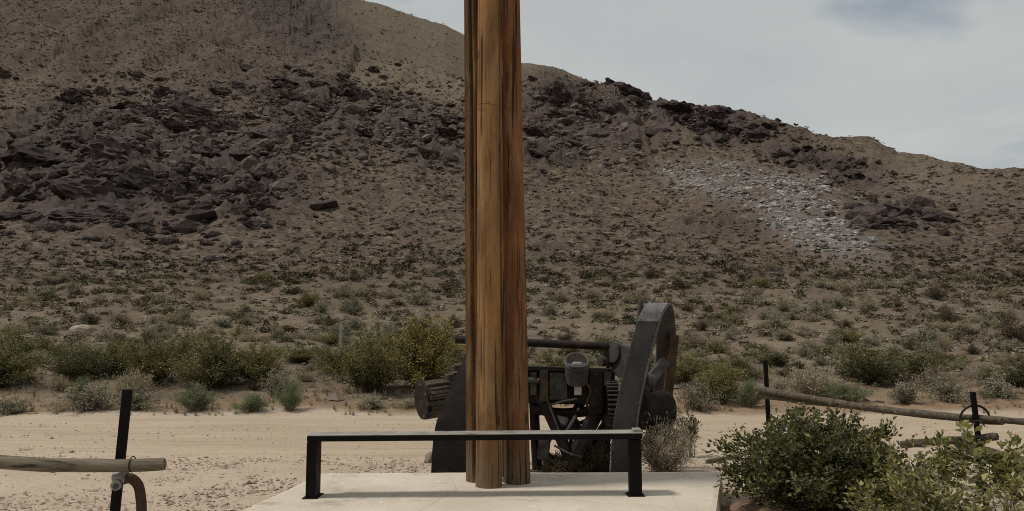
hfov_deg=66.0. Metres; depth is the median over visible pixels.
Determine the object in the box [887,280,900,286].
desert shrub
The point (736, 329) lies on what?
desert shrub
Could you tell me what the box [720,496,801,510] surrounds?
rock
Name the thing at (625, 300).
desert shrub
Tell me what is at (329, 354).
creosote bush
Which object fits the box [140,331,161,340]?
desert shrub
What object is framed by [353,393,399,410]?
shrub
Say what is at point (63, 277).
desert shrub
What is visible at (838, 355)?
desert shrub
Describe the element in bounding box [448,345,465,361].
desert shrub
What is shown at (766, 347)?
desert shrub
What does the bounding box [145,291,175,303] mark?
desert shrub
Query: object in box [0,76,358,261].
rock outcrop
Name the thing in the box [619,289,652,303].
desert shrub
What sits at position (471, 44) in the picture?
wooden pole
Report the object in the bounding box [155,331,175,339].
desert shrub
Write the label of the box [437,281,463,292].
desert shrub
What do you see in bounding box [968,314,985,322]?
desert shrub
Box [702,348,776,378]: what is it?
creosote bush
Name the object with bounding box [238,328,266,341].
desert shrub
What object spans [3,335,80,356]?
creosote bush
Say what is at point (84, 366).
creosote bush
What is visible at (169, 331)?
desert shrub
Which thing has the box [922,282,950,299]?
desert shrub
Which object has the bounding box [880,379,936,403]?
shrub
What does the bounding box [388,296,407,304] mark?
desert shrub
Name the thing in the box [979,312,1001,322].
desert shrub
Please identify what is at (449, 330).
desert shrub
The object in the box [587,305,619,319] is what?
desert shrub
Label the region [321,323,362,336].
desert shrub
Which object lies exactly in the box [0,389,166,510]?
fence
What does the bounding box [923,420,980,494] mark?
leafy sprig
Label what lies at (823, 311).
desert shrub
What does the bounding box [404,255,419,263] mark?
desert shrub
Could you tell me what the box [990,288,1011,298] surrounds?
desert shrub
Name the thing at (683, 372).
creosote bush
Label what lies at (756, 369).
desert shrub
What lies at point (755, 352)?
desert shrub
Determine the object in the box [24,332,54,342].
desert shrub
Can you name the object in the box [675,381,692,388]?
desert shrub
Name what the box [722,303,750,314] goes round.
desert shrub
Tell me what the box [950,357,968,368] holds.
desert shrub
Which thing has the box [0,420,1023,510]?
gravel
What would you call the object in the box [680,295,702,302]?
desert shrub
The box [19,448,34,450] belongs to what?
stone
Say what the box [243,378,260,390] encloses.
desert shrub
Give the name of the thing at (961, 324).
desert shrub
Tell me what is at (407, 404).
shrub
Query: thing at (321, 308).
desert shrub
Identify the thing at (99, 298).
desert shrub
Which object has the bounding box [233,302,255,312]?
desert shrub
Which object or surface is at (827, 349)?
creosote bush
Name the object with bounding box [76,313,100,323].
desert shrub
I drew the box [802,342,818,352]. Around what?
desert shrub
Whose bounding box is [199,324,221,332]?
desert shrub
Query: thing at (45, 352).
desert shrub
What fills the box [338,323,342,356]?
stake
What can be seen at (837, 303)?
desert shrub
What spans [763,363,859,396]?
shrub
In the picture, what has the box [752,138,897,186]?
rock outcrop
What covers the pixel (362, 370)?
creosote bush
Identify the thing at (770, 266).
desert shrub
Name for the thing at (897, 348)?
desert shrub
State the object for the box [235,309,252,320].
desert shrub
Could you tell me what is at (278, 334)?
desert shrub
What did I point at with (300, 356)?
creosote bush
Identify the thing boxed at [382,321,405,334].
desert shrub
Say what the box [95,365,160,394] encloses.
shrub
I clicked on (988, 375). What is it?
desert shrub
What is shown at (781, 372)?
desert shrub
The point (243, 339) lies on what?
desert shrub
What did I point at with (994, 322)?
desert shrub
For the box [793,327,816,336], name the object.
desert shrub
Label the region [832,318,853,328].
desert shrub
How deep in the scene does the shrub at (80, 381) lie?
17.62 m
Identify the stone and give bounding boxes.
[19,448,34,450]
[69,325,92,336]
[424,451,431,462]
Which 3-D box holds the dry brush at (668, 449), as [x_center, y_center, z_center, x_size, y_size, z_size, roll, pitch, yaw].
[1.797,2.265,9.556,1.038,0.913,1.116,-1,-6,9]
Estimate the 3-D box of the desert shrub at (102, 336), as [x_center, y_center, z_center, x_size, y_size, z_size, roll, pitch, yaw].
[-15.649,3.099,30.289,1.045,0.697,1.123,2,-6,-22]
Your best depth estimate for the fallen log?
10.62 m
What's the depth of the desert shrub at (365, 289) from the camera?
46.84 m
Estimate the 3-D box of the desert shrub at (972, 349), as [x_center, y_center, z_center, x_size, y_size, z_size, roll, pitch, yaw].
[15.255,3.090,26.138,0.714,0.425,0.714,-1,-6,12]
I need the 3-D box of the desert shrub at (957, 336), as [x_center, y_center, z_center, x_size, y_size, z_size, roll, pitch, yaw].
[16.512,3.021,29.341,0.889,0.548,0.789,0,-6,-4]
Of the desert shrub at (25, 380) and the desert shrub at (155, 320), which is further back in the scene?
the desert shrub at (155, 320)
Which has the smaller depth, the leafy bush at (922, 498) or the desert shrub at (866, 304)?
the leafy bush at (922, 498)
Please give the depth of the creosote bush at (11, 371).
20.23 m
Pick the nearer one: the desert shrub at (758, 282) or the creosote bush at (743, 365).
the creosote bush at (743, 365)
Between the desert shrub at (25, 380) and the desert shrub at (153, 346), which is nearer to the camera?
the desert shrub at (25, 380)
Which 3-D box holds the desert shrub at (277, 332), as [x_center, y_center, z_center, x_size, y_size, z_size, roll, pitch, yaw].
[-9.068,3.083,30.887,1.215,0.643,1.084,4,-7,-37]
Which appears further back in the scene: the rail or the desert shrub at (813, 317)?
the desert shrub at (813, 317)
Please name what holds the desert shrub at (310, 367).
on the terrain at (362, 26)
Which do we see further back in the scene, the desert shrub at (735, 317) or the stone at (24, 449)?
the desert shrub at (735, 317)
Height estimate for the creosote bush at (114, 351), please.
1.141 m
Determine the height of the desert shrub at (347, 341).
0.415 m
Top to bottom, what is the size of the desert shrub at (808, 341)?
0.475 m
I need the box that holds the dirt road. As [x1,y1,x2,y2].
[0,412,1023,458]
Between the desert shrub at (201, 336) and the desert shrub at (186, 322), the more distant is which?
the desert shrub at (186, 322)
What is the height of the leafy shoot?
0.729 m
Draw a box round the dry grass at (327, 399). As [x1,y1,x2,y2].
[2,361,1023,415]
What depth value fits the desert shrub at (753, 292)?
46.61 m
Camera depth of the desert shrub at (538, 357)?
25.30 m
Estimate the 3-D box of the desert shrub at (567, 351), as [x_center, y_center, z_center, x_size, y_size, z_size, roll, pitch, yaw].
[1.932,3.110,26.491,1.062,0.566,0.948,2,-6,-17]
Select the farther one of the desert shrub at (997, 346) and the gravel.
the desert shrub at (997, 346)
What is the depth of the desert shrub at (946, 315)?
34.95 m
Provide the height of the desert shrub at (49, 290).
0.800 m
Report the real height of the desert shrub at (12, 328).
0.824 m
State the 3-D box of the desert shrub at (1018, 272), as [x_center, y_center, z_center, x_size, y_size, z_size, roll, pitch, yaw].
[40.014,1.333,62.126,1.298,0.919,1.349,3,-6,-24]
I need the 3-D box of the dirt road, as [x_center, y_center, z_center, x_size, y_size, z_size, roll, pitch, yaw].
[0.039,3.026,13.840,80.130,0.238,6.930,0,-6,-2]
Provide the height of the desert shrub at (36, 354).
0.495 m
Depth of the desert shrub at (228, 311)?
39.29 m
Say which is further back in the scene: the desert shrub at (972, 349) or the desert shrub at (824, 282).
the desert shrub at (824, 282)
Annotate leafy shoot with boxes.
[676,405,701,457]
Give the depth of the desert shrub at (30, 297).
45.98 m
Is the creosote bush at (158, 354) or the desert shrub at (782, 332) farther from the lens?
the desert shrub at (782, 332)
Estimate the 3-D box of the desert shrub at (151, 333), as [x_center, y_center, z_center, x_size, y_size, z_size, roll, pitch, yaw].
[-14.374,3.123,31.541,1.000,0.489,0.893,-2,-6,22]
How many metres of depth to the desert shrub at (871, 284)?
49.05 m
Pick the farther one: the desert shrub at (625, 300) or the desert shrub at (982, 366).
the desert shrub at (625, 300)
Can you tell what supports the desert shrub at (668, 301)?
on the terrain at (362, 26)
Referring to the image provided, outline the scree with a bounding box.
[655,158,949,253]
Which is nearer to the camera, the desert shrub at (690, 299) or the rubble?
the desert shrub at (690, 299)
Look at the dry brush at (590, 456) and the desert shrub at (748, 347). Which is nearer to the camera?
the dry brush at (590, 456)
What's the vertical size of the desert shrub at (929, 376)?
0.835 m
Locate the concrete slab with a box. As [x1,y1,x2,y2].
[243,472,722,510]
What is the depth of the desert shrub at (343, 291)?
45.71 m
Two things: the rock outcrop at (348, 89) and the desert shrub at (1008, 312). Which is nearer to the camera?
the desert shrub at (1008, 312)
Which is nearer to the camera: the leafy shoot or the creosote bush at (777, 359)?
the leafy shoot
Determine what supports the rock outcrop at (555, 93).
on the terrain at (362, 26)
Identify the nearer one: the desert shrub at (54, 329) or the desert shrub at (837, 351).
the desert shrub at (837, 351)
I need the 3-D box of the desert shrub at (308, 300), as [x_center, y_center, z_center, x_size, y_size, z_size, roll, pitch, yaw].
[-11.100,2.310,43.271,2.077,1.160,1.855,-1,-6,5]
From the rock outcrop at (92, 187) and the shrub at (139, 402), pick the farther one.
the rock outcrop at (92, 187)
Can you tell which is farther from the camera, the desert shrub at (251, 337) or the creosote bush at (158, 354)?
the desert shrub at (251, 337)
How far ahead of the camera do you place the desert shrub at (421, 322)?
35.17 m
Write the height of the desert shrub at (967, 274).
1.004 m
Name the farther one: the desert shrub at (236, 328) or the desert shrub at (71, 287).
the desert shrub at (71, 287)
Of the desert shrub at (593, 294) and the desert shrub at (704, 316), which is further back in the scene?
the desert shrub at (593, 294)
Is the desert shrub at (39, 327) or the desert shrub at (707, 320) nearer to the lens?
the desert shrub at (39, 327)
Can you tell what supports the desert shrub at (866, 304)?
on the terrain at (362, 26)
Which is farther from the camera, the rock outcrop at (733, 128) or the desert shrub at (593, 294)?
the rock outcrop at (733, 128)
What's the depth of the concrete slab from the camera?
7.24 m
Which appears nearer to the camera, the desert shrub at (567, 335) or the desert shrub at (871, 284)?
the desert shrub at (567, 335)
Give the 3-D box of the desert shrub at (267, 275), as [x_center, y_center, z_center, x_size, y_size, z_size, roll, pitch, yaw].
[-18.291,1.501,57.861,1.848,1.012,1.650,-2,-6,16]
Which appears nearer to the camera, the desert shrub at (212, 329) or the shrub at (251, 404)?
the shrub at (251, 404)
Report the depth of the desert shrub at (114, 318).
38.02 m
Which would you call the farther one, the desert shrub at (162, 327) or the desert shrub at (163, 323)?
the desert shrub at (163, 323)
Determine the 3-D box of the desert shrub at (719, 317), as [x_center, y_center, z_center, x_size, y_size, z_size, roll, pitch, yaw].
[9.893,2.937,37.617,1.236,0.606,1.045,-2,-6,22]
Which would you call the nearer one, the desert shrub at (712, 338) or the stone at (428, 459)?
the stone at (428, 459)
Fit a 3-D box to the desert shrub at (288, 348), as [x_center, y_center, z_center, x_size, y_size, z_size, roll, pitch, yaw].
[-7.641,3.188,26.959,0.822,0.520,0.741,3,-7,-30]
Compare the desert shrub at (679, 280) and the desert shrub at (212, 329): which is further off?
the desert shrub at (679, 280)
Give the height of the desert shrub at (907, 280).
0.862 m
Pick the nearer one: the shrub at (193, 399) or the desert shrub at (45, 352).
the shrub at (193, 399)
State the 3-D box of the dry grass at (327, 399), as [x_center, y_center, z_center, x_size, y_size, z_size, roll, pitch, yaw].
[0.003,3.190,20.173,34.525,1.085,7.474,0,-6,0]
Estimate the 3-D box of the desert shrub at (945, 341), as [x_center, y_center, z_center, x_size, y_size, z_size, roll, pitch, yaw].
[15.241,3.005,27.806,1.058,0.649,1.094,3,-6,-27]
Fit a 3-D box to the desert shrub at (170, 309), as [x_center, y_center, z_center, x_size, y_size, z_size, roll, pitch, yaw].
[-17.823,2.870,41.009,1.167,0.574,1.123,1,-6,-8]
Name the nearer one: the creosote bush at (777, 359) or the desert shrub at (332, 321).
the creosote bush at (777, 359)
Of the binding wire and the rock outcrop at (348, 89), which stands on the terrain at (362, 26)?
the rock outcrop at (348, 89)
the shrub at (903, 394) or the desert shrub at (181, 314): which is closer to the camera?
the shrub at (903, 394)
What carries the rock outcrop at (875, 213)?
on the terrain at (362, 26)
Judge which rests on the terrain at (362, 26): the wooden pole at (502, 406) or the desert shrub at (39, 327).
the desert shrub at (39, 327)
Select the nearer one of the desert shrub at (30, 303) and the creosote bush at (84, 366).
the creosote bush at (84, 366)
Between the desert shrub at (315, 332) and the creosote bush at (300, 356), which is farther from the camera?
the desert shrub at (315, 332)
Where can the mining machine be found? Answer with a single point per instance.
(577, 382)
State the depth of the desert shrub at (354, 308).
41.62 m
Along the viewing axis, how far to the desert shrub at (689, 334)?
29.79 m
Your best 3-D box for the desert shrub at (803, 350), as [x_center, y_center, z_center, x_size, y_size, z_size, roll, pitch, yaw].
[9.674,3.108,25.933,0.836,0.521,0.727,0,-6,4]
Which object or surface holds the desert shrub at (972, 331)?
on the terrain at (362, 26)
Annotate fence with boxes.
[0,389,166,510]
[754,360,1023,505]
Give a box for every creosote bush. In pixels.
[0,322,56,388]
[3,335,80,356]
[37,340,128,380]
[83,337,150,376]
[112,317,198,383]
[156,326,272,389]
[225,336,307,383]
[271,341,319,362]
[307,342,363,370]
[312,312,413,392]
[374,312,465,393]
[528,349,596,367]
[596,353,655,370]
[674,346,716,383]
[689,357,749,404]
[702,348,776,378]
[748,348,803,366]
[810,337,930,384]
[814,344,845,353]
[888,344,978,380]
[971,357,1023,386]
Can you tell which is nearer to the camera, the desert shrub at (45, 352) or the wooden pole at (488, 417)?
the wooden pole at (488, 417)
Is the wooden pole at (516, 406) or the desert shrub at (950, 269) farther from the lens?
the desert shrub at (950, 269)
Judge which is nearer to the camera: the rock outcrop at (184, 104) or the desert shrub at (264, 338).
the desert shrub at (264, 338)
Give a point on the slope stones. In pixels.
(335, 394)
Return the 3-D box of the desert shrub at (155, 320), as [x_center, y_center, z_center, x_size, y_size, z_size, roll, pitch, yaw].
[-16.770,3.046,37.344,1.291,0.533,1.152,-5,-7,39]
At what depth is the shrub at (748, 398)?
17.41 m
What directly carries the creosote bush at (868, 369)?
on the terrain at (362, 26)
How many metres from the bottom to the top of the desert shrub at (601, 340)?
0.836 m
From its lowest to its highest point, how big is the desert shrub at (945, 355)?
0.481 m
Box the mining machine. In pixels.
[414,299,678,472]
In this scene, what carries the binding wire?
attached to the wooden pole at (516, 406)
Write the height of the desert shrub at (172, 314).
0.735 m
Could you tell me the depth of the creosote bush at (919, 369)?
21.39 m
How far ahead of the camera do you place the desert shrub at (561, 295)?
44.94 m
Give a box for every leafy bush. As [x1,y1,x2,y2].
[698,401,925,510]
[839,443,1023,510]
[845,432,982,510]
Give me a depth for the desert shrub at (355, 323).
34.26 m
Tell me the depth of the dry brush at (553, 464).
9.37 m
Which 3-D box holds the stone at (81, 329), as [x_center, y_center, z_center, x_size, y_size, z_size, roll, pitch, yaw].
[-17.967,3.101,32.850,0.875,0.480,0.738,11,-3,-16]
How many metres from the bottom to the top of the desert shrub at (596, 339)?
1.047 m
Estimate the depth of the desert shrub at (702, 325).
34.12 m
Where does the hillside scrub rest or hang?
on the terrain at (362, 26)
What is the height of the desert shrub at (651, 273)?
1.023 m
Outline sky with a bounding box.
[365,0,1023,168]
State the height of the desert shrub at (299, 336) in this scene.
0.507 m
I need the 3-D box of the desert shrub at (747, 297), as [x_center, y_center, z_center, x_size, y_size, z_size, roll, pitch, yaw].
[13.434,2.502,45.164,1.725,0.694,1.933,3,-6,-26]
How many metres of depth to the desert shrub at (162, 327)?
32.19 m
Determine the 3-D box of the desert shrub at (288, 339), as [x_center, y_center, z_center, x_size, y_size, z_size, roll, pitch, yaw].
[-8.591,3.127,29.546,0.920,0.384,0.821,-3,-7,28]
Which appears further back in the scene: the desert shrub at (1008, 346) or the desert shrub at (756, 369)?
the desert shrub at (1008, 346)
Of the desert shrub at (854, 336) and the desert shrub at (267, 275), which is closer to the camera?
the desert shrub at (854, 336)
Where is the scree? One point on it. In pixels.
(820, 237)
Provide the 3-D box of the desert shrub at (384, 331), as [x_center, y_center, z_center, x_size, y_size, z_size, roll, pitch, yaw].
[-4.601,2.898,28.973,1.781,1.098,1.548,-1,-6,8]
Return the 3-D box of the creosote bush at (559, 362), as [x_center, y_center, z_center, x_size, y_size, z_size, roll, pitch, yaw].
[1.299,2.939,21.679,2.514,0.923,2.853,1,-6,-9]
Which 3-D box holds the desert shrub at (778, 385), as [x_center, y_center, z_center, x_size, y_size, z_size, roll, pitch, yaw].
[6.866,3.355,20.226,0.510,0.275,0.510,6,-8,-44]
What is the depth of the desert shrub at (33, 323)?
36.17 m
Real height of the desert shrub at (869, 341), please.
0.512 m
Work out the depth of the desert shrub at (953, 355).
24.55 m
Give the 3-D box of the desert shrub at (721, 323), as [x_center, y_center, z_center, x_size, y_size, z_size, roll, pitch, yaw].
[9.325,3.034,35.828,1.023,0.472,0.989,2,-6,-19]
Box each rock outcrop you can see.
[0,42,440,218]
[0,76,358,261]
[223,46,464,203]
[451,75,702,189]
[630,97,843,156]
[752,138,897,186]
[817,194,975,235]
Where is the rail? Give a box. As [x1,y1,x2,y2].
[302,428,644,498]
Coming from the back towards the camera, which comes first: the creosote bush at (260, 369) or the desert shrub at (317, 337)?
the desert shrub at (317, 337)
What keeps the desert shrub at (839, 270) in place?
on the terrain at (362, 26)
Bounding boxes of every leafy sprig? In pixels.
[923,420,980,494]
[943,423,1023,509]
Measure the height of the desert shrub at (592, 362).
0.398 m
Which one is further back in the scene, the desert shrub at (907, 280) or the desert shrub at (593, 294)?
the desert shrub at (907, 280)
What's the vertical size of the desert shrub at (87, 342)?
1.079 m
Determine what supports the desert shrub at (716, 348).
on the terrain at (362, 26)
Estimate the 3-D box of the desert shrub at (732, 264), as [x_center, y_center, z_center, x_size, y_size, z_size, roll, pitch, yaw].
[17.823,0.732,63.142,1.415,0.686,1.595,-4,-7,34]
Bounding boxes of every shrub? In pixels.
[0,320,39,333]
[0,395,44,414]
[17,300,37,306]
[18,292,42,301]
[18,371,47,382]
[21,317,42,326]
[23,350,57,363]
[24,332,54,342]
[30,345,53,359]
[31,324,63,334]
[32,324,59,333]
[37,274,56,280]
[39,286,61,296]
[39,373,77,390]
[40,380,120,412]
[51,273,76,282]
[56,278,85,294]
[57,335,82,351]
[60,332,112,359]
[63,373,99,403]
[69,335,88,341]
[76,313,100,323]
[78,310,94,320]
[83,293,108,302]
[91,327,117,341]
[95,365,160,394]
[103,311,131,323]
[106,332,131,341]
[107,382,164,410]
[108,294,130,302]
[114,312,130,322]
[131,340,187,357]
[139,291,155,301]
[139,329,159,335]
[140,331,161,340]
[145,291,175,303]
[145,315,163,323]
[146,322,173,333]
[150,321,173,327]
[153,311,177,321]
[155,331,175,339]
[156,305,178,314]
[157,330,178,334]
[163,305,201,323]
[164,323,218,358]
[167,379,221,411]
[179,317,200,325]
[182,346,209,364]
[184,286,209,299]
[190,331,216,338]
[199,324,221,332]
[208,317,234,327]
[218,307,240,314]
[227,389,270,412]
[228,327,255,337]
[232,313,261,325]
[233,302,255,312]
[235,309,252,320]
[236,335,254,342]
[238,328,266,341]
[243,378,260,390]
[252,270,276,281]
[255,334,272,341]
[256,367,301,397]
[268,326,295,340]
[269,330,288,340]
[272,377,309,411]
[277,334,294,341]
[281,342,294,354]
[289,330,308,339]
[292,287,327,306]
[295,366,319,381]
[300,363,316,371]
[302,329,328,338]
[304,311,326,324]
[305,331,329,340]
[306,359,323,368]
[310,345,324,351]
[311,300,338,312]
[318,331,346,344]
[319,315,339,326]
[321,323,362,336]
[322,282,354,298]
[330,320,351,329]
[338,295,365,313]
[342,336,354,344]
[345,317,366,329]
[349,337,365,345]
[352,285,379,295]
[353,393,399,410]
[362,321,404,347]
[378,289,404,297]
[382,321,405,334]
[387,396,415,408]
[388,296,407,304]
[403,284,436,304]
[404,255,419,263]
[407,317,429,328]
[432,321,462,340]
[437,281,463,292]
[440,313,465,327]
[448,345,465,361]
[531,253,549,260]
[532,350,557,359]
[539,302,558,315]
[551,289,572,301]
[553,328,577,340]
[554,340,582,354]
[562,310,582,318]
[574,330,620,353]
[578,288,610,298]
[586,334,613,355]
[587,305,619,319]
[587,355,596,364]
[591,311,607,320]
[594,276,618,284]
[614,293,632,302]
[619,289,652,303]
[643,267,661,278]
[661,297,676,305]
[669,277,688,283]
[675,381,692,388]
[676,378,723,412]
[677,303,695,310]
[677,328,711,348]
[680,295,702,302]
[680,328,700,340]
[684,347,712,356]
[692,319,708,330]
[693,317,712,326]
[694,334,725,346]
[695,312,713,319]
[702,340,735,353]
[709,311,730,321]
[709,318,728,326]
[721,329,738,339]
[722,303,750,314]
[722,321,744,333]
[725,260,742,267]
[725,310,751,323]
[726,373,764,407]
[738,284,768,296]
[739,293,764,304]
[740,341,769,350]
[745,347,766,356]
[747,277,775,288]
[748,359,768,378]
[749,340,779,351]
[755,311,795,329]
[756,309,775,317]
[760,258,780,269]
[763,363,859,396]
[769,326,792,338]
[769,382,787,388]
[770,368,789,376]
[771,298,796,310]
[783,310,801,319]
[788,359,806,368]
[792,342,816,356]
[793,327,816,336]
[795,338,826,346]
[798,297,838,317]
[801,312,822,321]
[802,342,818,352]
[807,277,839,287]
[810,354,828,366]
[812,378,881,401]
[820,332,845,345]
[825,294,848,307]
[826,352,853,363]
[829,266,850,273]
[831,339,863,356]
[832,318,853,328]
[832,324,868,343]
[833,281,854,291]
[850,294,884,308]
[856,276,885,288]
[861,335,876,347]
[865,336,883,347]
[865,344,887,360]
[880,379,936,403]
[882,343,913,355]
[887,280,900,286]
[891,299,905,307]
[897,275,921,284]
[899,338,923,350]
[902,318,955,344]
[903,360,979,390]
[913,339,942,352]
[919,372,978,403]
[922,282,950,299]
[922,318,958,331]
[924,302,966,323]
[927,350,953,359]
[932,331,963,347]
[941,267,957,273]
[943,329,970,342]
[948,353,975,363]
[948,362,967,368]
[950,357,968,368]
[952,319,975,330]
[957,269,981,280]
[959,342,983,354]
[960,327,981,335]
[960,365,991,378]
[964,367,1023,399]
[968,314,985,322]
[969,360,999,371]
[977,372,999,383]
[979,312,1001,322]
[980,313,1023,344]
[980,317,1005,327]
[984,338,1023,353]
[986,356,1009,364]
[989,343,1003,349]
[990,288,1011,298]
[992,303,1020,317]
[993,350,1021,362]
[1010,268,1023,277]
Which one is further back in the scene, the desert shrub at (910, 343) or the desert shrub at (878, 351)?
the desert shrub at (910, 343)
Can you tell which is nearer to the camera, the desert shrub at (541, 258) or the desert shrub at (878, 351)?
the desert shrub at (878, 351)
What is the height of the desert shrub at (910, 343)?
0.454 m
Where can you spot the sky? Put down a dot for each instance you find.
(943, 80)
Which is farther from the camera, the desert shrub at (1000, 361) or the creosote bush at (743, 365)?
the desert shrub at (1000, 361)
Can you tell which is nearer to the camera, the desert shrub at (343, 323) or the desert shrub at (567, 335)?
the desert shrub at (567, 335)
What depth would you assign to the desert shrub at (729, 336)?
30.30 m
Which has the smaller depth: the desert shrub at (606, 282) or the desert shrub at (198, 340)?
the desert shrub at (198, 340)
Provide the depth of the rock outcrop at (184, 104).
211.99 m
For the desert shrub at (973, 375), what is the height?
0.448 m
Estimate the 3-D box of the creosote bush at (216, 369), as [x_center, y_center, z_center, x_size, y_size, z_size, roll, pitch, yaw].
[-7.746,2.591,20.057,2.668,1.609,3.158,-3,-7,29]
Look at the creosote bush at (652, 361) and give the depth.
22.69 m
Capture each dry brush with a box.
[530,449,591,472]
[570,426,610,471]
[638,407,702,471]
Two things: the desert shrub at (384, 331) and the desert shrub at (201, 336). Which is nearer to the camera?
the desert shrub at (384, 331)
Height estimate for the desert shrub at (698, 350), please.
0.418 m
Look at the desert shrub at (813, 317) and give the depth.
37.69 m
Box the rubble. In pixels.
[0,0,1023,269]
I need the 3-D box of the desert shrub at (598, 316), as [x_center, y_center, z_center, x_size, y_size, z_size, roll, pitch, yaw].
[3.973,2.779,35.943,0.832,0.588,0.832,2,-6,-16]
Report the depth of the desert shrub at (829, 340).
29.28 m
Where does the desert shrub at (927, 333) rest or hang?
on the terrain at (362, 26)
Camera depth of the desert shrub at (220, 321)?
34.48 m
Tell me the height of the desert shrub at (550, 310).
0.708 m
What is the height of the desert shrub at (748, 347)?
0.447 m
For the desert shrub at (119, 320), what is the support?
on the terrain at (362, 26)
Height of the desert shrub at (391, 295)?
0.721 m
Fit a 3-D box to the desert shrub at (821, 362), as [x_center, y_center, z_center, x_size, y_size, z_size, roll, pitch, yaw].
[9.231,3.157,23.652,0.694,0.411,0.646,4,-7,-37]
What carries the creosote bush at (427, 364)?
on the terrain at (362, 26)
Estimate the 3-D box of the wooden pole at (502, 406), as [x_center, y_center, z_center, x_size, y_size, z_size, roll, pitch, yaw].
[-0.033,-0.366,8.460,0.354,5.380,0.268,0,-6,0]
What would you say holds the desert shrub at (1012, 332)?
on the terrain at (362, 26)
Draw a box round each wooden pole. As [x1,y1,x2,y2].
[464,0,477,482]
[475,0,501,488]
[498,0,503,477]
[499,0,530,484]
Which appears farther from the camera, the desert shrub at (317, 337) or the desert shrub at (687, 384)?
the desert shrub at (317, 337)
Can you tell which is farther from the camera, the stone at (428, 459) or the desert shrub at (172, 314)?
the desert shrub at (172, 314)
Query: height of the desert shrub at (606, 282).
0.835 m
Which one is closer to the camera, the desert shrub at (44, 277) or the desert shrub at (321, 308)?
the desert shrub at (321, 308)
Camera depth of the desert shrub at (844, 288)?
47.90 m
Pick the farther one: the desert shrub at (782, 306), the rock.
the desert shrub at (782, 306)
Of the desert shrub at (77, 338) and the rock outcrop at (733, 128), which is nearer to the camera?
the desert shrub at (77, 338)
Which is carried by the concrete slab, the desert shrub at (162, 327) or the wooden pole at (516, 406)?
the wooden pole at (516, 406)
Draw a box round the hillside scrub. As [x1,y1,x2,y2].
[0,0,1023,386]
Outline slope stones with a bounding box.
[0,238,1023,401]
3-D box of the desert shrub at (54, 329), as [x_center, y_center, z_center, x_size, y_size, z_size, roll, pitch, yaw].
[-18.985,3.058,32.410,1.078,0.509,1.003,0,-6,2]
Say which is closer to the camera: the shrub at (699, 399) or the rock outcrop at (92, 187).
the shrub at (699, 399)
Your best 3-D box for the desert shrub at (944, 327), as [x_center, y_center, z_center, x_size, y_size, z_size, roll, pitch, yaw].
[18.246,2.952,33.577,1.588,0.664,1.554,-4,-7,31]
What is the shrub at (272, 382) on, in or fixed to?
on the terrain at (362, 26)
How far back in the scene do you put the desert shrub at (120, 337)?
28.40 m
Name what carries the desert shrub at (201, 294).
on the terrain at (362, 26)
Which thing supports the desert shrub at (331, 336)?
on the terrain at (362, 26)
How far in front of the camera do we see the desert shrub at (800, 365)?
23.34 m
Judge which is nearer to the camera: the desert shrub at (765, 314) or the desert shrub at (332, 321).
the desert shrub at (332, 321)
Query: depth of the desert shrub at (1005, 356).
24.15 m
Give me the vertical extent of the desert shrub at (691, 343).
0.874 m
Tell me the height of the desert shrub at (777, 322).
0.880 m
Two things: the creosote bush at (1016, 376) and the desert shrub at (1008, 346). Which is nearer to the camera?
the creosote bush at (1016, 376)
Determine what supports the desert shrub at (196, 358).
on the terrain at (362, 26)
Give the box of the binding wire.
[460,103,522,117]
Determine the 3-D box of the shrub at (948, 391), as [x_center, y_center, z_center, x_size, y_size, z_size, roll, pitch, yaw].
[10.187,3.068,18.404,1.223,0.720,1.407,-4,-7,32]
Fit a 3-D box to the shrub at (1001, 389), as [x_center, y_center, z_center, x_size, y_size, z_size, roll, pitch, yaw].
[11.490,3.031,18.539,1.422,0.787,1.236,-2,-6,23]
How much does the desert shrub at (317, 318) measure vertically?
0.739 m
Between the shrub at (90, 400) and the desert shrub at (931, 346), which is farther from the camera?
the desert shrub at (931, 346)
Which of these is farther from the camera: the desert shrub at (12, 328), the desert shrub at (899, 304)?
the desert shrub at (899, 304)
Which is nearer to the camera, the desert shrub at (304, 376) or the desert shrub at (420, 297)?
the desert shrub at (304, 376)
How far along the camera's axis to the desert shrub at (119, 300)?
44.87 m
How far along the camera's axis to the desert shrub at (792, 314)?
38.63 m
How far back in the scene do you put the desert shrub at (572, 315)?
37.57 m
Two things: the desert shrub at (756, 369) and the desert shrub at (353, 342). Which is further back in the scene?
the desert shrub at (353, 342)
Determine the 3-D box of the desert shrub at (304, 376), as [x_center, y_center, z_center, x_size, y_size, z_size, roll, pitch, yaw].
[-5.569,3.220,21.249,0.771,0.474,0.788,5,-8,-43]
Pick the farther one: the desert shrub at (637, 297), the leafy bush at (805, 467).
the desert shrub at (637, 297)
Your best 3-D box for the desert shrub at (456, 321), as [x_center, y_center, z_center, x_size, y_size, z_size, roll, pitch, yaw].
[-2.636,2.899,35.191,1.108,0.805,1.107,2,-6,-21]
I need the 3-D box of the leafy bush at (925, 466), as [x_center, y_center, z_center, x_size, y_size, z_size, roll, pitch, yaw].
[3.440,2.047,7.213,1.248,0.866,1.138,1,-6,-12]
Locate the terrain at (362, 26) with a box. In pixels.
[0,0,1023,510]
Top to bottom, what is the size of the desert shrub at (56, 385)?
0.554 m
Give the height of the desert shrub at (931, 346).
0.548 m
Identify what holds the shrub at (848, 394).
on the terrain at (362, 26)
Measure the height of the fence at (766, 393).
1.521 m
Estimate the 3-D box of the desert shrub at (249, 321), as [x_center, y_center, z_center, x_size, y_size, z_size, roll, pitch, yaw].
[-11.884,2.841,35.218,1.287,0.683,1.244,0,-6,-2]
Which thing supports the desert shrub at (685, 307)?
on the terrain at (362, 26)

